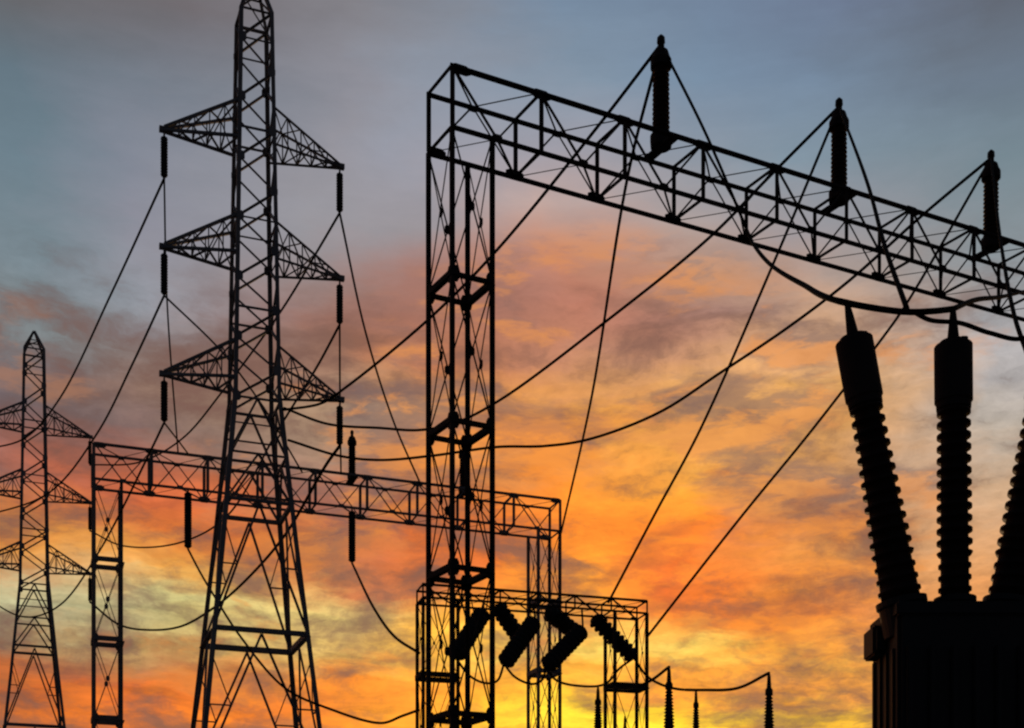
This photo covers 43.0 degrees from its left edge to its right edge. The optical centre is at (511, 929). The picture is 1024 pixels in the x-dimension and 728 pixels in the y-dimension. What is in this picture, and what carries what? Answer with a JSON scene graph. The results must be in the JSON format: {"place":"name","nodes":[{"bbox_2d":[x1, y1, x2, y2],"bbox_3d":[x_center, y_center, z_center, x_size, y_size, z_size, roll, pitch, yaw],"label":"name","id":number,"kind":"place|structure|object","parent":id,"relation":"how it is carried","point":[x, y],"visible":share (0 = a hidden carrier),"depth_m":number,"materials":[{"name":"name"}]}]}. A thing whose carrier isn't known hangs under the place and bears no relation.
{"place":"outdoors","nodes":[
{"label":"outdoors","id":0,"kind":"place"},
{"bbox_2d":[0,0,1023,727],"label":"sky","id":1,"kind":"structure","parent":0,"point":[927,88],"materials":[{"name":"orange"}]},
{"label":"ground","id":2,"kind":"structure","parent":0,"visible":0},
{"bbox_2d":[0,331,92,727],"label":"transmission tower","id":3,"kind":"structure","parent":2,"relation":"on","point":[50,617],"depth_m":71.62,"materials":[{"name":"metal"}]},
{"bbox_2d":[88,576,90,600],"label":"insulator string","id":4,"kind":"object","parent":3,"relation":"hanging from","point":[89,588],"visible":0.77,"depth_m":73.03,"materials":[{"name":"ceramic"}]},
{"bbox_2d":[88,505,90,529],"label":"insulator string","id":5,"kind":"object","parent":3,"relation":"hanging from","point":[89,517],"visible":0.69,"depth_m":73.03,"materials":[{"name":"ceramic"}]},
{"bbox_2d":[88,439,91,463],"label":"insulator string","id":6,"kind":"object","parent":3,"relation":"hanging from","point":[89,453],"visible":0.71,"depth_m":73.03,"materials":[{"name":"ceramic"}]},
{"bbox_2d":[159,0,344,727],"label":"transmission tower","id":7,"kind":"structure","parent":2,"relation":"on","point":[236,216],"depth_m":43.65,"materials":[{"name":"metal"}]},
{"bbox_2d":[0,423,164,617],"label":"line wire","id":8,"kind":"object","parent":7,"relation":"attached to","point":[130,492],"visible":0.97,"depth_m":50.35,"materials":[{"name":"metal"}]},
{"bbox_2d":[160,133,167,178],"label":"insulator string","id":9,"kind":"object","parent":7,"relation":"hanging from","point":[164,157],"visible":1,"depth_m":42.88,"materials":[{"name":"ceramic"}]},
{"bbox_2d":[0,179,163,446],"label":"line wire","id":10,"kind":"object","parent":9,"relation":"attached to","point":[109,297],"visible":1,"depth_m":51.64,"materials":[{"name":"metal"}]},
{"bbox_2d":[163,179,178,451],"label":"dropper wire","id":11,"kind":"object","parent":9,"relation":"attached to","point":[168,317],"visible":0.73,"depth_m":46.48,"materials":[{"name":"metal"}]},
{"bbox_2d":[160,250,167,295],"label":"insulator string","id":12,"kind":"object","parent":7,"relation":"hanging from","point":[164,275],"visible":1,"depth_m":42.88,"materials":[{"name":"ceramic"}]},
{"bbox_2d":[0,296,164,511],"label":"line wire","id":13,"kind":"object","parent":12,"relation":"attached to","point":[122,385],"visible":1,"depth_m":51.35,"materials":[{"name":"metal"}]},
{"bbox_2d":[164,295,302,472],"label":"dropper wire","id":14,"kind":"object","parent":12,"relation":"attached to","point":[203,332],"visible":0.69,"depth_m":45.52,"materials":[{"name":"metal"}]},
{"bbox_2d":[160,378,167,423],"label":"insulator string","id":15,"kind":"object","parent":7,"relation":"hanging from","point":[164,404],"visible":1,"depth_m":42.88,"materials":[{"name":"ceramic"}]},
{"bbox_2d":[165,423,189,455],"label":"dropper wire","id":16,"kind":"object","parent":15,"relation":"attached to","point":[169,429],"visible":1,"depth_m":46.22,"materials":[{"name":"metal"}]},
{"bbox_2d":[336,170,342,213],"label":"insulator string","id":17,"kind":"object","parent":7,"relation":"hanging from","point":[339,192],"visible":1,"depth_m":44.94,"materials":[{"name":"ceramic"}]},
{"bbox_2d":[89,212,338,465],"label":"line wire","id":18,"kind":"object","parent":17,"relation":"hanging from","point":[281,310],"visible":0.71,"depth_m":54.28,"materials":[{"name":"metal"}]},
{"bbox_2d":[339,213,420,483],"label":"dropper wire","id":19,"kind":"object","parent":17,"relation":"hanging from","point":[359,307],"visible":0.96,"depth_m":48.50,"materials":[{"name":"metal"}]},
{"bbox_2d":[336,282,342,325],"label":"insulator string","id":20,"kind":"object","parent":7,"relation":"hanging from","point":[339,303],"visible":1,"depth_m":44.94,"materials":[{"name":"ceramic"}]},
{"bbox_2d":[89,324,339,547],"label":"line wire","id":21,"kind":"object","parent":20,"relation":"attached to","point":[294,403],"visible":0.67,"depth_m":55.22,"materials":[{"name":"metal"}]},
{"bbox_2d":[339,326,341,474],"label":"dropper wire","id":22,"kind":"object","parent":20,"relation":"hanging from","point":[340,386],"visible":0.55,"depth_m":46.94,"materials":[{"name":"metal"}]},
{"bbox_2d":[336,403,342,446],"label":"insulator string","id":23,"kind":"object","parent":7,"relation":"hanging from","point":[339,420],"visible":0.94,"depth_m":44.94,"materials":[{"name":"ceramic"}]},
{"bbox_2d":[89,445,340,630],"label":"line wire","id":24,"kind":"object","parent":23,"relation":"hanging from","point":[335,451],"visible":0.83,"depth_m":54.04,"materials":[{"name":"metal"}]},
{"bbox_2d":[91,441,561,727],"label":"gantry","id":25,"kind":"object","parent":2,"relation":"on","point":[117,721],"visible":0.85,"depth_m":52.09,"materials":[{"name":"metal"}]},
{"bbox_2d":[184,490,191,547],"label":"insulator string","id":26,"kind":"object","parent":25,"relation":"hanging from","point":[187,519],"visible":1,"depth_m":50.07,"materials":[{"name":"ceramic"}]},
{"bbox_2d":[187,548,419,723],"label":"power cable","id":27,"kind":"object","parent":26,"relation":"hanging from","point":[299,696],"visible":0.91,"depth_m":40.73,"materials":[{"name":"metal"}]},
{"bbox_2d":[348,508,355,561],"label":"insulator string","id":28,"kind":"object","parent":25,"relation":"hanging from","point":[351,535],"visible":1,"depth_m":52.28,"materials":[{"name":"ceramic"}]},
{"bbox_2d":[351,562,419,653],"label":"power cable","id":29,"kind":"object","parent":28,"relation":"hanging from","point":[383,622],"visible":1,"depth_m":41.80,"materials":[{"name":"metal"}]},
{"bbox_2d":[347,430,356,478],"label":"post insulator","id":30,"kind":"object","parent":25,"relation":"on","point":[351,442],"visible":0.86,"depth_m":52.89,"materials":[{"name":"ceramic"}]},
{"bbox_2d":[458,449,464,491],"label":"post insulator","id":31,"kind":"object","parent":25,"relation":"on","point":[462,478],"visible":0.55,"depth_m":54.51,"materials":[{"name":"ceramic"}]},
{"bbox_2d":[415,583,649,727],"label":"gantry","id":32,"kind":"object","parent":2,"relation":"on","point":[420,676],"visible":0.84,"depth_m":37.54,"materials":[{"name":"metal"}]},
{"bbox_2d":[455,602,488,660],"bbox_3d":[-1.167,-8.296,35.901,0.518,1.859,1.458,0,0,38],"label":"insulator string","id":33,"kind":"object","parent":32,"relation":"hanging from","point":[460,647],"visible":0.53,"depth_m":35.76,"materials":[{"name":"ceramic"}]},
{"bbox_2d":[455,657,504,684],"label":"jumper cable","id":34,"kind":"object","parent":33,"relation":"hanging from","point":[472,677],"visible":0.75,"depth_m":35.58,"materials":[{"name":"metal"}]},
{"bbox_2d":[495,604,520,638],"bbox_3d":[-0.058,-8.900,37.894,0.518,1.093,1.371,0,0,37],"label":"insulator string","id":35,"kind":"object","parent":32,"relation":"hanging from","point":[508,622],"visible":0.66,"depth_m":37.62,"materials":[{"name":"ceramic"}]},
{"bbox_2d":[498,606,540,667],"bbox_3d":[0.216,-8.238,36.301,0.519,1.973,1.502,0,0,41],"label":"insulator string","id":36,"kind":"object","parent":32,"relation":"hanging from","point":[511,653],"visible":1,"depth_m":36.11,"materials":[{"name":"ceramic"}]},
{"bbox_2d":[504,664,546,684],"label":"jumper cable","id":37,"kind":"object","parent":36,"relation":"hanging from","point":[523,681],"visible":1,"depth_m":35.97,"materials":[{"name":"metal"}]},
{"bbox_2d":[544,607,577,634],"bbox_3d":[1.518,-9.048,38.391,1.531,0.882,0.520,0,0,-45],"label":"insulator string","id":38,"kind":"object","parent":32,"relation":"hanging from","point":[564,625],"visible":0.69,"depth_m":38.10,"materials":[{"name":"ceramic"}]},
{"bbox_2d":[541,608,587,671],"bbox_3d":[1.490,-8.228,36.701,1.620,1.993,0.520,0,0,-43],"label":"insulator string","id":39,"kind":"object","parent":32,"relation":"hanging from","point":[564,647],"visible":1,"depth_m":36.53,"materials":[{"name":"ceramic"}]},
{"bbox_2d":[547,660,631,687],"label":"jumper cable","id":40,"kind":"object","parent":39,"relation":"hanging from","point":[584,686],"visible":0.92,"depth_m":37.46,"materials":[{"name":"metal"}]},
{"bbox_2d":[590,614,634,660],"bbox_3d":[3.026,-8.713,38.745,1.691,1.281,0.520,0,0,-35],"label":"insulator string","id":41,"kind":"object","parent":32,"relation":"hanging from","point":[598,623],"visible":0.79,"depth_m":38.62,"materials":[{"name":"ceramic"}]},
{"bbox_2d":[634,659,769,691],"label":"power cable","id":42,"kind":"object","parent":41,"relation":"attached to","point":[714,690],"visible":0.91,"depth_m":34.56,"materials":[{"name":"metal"}]},
{"bbox_2d":[594,687,601,727],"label":"instrument transformer","id":43,"kind":"object","parent":2,"relation":"on","point":[597,718],"visible":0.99,"depth_m":39.92,"materials":[{"name":"brown ceramic"}]},
{"bbox_2d":[663,667,674,727],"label":"instrument transformer","id":44,"kind":"object","parent":2,"relation":"on","point":[669,716],"visible":1,"depth_m":31.92,"materials":[{"name":"brown ceramic"}]},
{"bbox_2d":[605,666,669,689],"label":"power cable","id":45,"kind":"object","parent":44,"relation":"attached to","point":[642,684],"visible":1,"depth_m":34.59,"materials":[{"name":"metal"}]},
{"bbox_2d":[692,692,699,727],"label":"instrument transformer","id":46,"kind":"object","parent":2,"relation":"on","point":[696,723],"visible":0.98,"depth_m":39.94,"materials":[{"name":"brown ceramic"}]},
{"bbox_2d":[426,62,1023,727],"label":"gantry","id":47,"kind":"object","parent":2,"relation":"on","point":[466,442],"visible":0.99,"depth_m":29.26,"materials":[{"name":"metal"}]},
{"bbox_2d":[650,34,671,152],"bbox_3d":[3.550,-19.989,30.977,0.520,2.676,0.520,0,0,0],"label":"post insulator","id":48,"kind":"object","parent":47,"relation":"on","point":[660,67],"visible":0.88,"depth_m":30.83,"materials":[{"name":"ceramic"}]},
{"bbox_2d":[282,46,657,410],"bbox_3d":[-1.857,-19.077,37.299,0.566,4.135,16.660,0,0,-42],"label":"power cable","id":49,"kind":"object","parent":48,"relation":"attached to","point":[579,149],"visible":0.85,"depth_m":35.67,"materials":[{"name":"metal"}]},
{"bbox_2d":[560,73,652,533],"bbox_3d":[2.802,-19.013,43.188,0.279,4.274,24.480,0,0,-3],"label":"power cable","id":50,"kind":"object","parent":48,"relation":"attached to","point":[615,247],"visible":0.81,"depth_m":39.83,"materials":[{"name":"metal"}]},
{"bbox_2d":[662,46,953,314],"bbox_3d":[4.340,-13.871,22.470,1.711,14.503,17.080,0,0,0],"label":"power cable","id":51,"kind":"object","parent":48,"relation":"attached to","point":[861,305],"visible":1,"depth_m":16.34,"materials":[{"name":"metal"}]},
{"bbox_2d":[829,97,848,206],"bbox_3d":[8.377,-19.982,33.303,0.520,2.663,0.520,0,0,0],"label":"post insulator","id":52,"kind":"object","parent":47,"relation":"on","point":[837,130],"visible":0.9,"depth_m":33.16,"materials":[{"name":"ceramic"}]},
{"bbox_2d":[283,108,835,431],"bbox_3d":[0.524,-18.362,38.510,18.882,5.534,0.578,0,0,32],"label":"power cable","id":53,"kind":"object","parent":52,"relation":"attached to","point":[796,149],"visible":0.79,"depth_m":37.39,"materials":[{"name":"metal"}]},
{"bbox_2d":[607,128,829,602],"bbox_3d":[5.647,-15.325,35.716,7.348,11.574,0.244,0,0,40],"label":"power cable","id":54,"kind":"object","parent":52,"relation":"attached to","point":[726,371],"visible":0.92,"depth_m":35.62,"materials":[{"name":"metal"}]},
{"bbox_2d":[838,106,909,308],"bbox_3d":[6.362,-13.939,23.748,0.106,14.356,19.563,0,0,12],"label":"power cable","id":55,"kind":"object","parent":52,"relation":"attached to","point":[903,299],"visible":0.98,"depth_m":18.36,"materials":[{"name":"metal"}]},
{"bbox_2d":[981,149,1000,251],"bbox_3d":[13.111,-20.001,35.584,0.520,2.700,0.520,0,0,0],"label":"post insulator","id":56,"kind":"object","parent":47,"relation":"on","point":[989,220],"visible":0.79,"depth_m":35.44,"materials":[{"name":"ceramic"}]},
{"bbox_2d":[287,159,987,460],"bbox_3d":[2.919,-18.052,39.468,21.860,6.230,0.464,0,0,20],"label":"power cable","id":57,"kind":"object","parent":56,"relation":"attached to","point":[931,207],"visible":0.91,"depth_m":38.88,"materials":[{"name":"metal"}]},
{"bbox_2d":[647,168,983,636],"bbox_3d":[8.537,-14.834,36.788,9.524,12.631,0.171,0,0,14],"label":"power cable","id":58,"kind":"object","parent":56,"relation":"attached to","point":[806,436],"visible":0.82,"depth_m":36.88,"materials":[{"name":"metal"}]},
{"bbox_2d":[990,157,1023,350],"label":"power cable","id":59,"kind":"object","parent":56,"relation":"attached to","point":[1013,312],"visible":0.94,"depth_m":20.43,"materials":[{"name":"metal"}]},
{"bbox_2d":[763,673,773,727],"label":"instrument transformer","id":60,"kind":"object","parent":2,"relation":"on","point":[768,718],"visible":1,"depth_m":31.93,"materials":[{"name":"brown ceramic"}]},
{"bbox_2d":[835,304,1023,727],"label":"power transformer","id":61,"kind":"object","parent":2,"relation":"on","point":[951,655],"visible":1,"depth_m":13.82,"materials":[{"name":"paint"}]},
{"bbox_2d":[915,313,1023,340],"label":"power cable","id":62,"kind":"object","parent":61,"relation":"attached to","point":[969,326],"visible":1,"depth_m":13.98,"materials":[{"name":"metal"}]},
{"bbox_2d":[954,290,1023,310],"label":"power cable","id":63,"kind":"object","parent":61,"relation":"attached to","point":[958,306],"visible":0.96,"depth_m":17.44,"materials":[{"name":"metal"}]}
]}

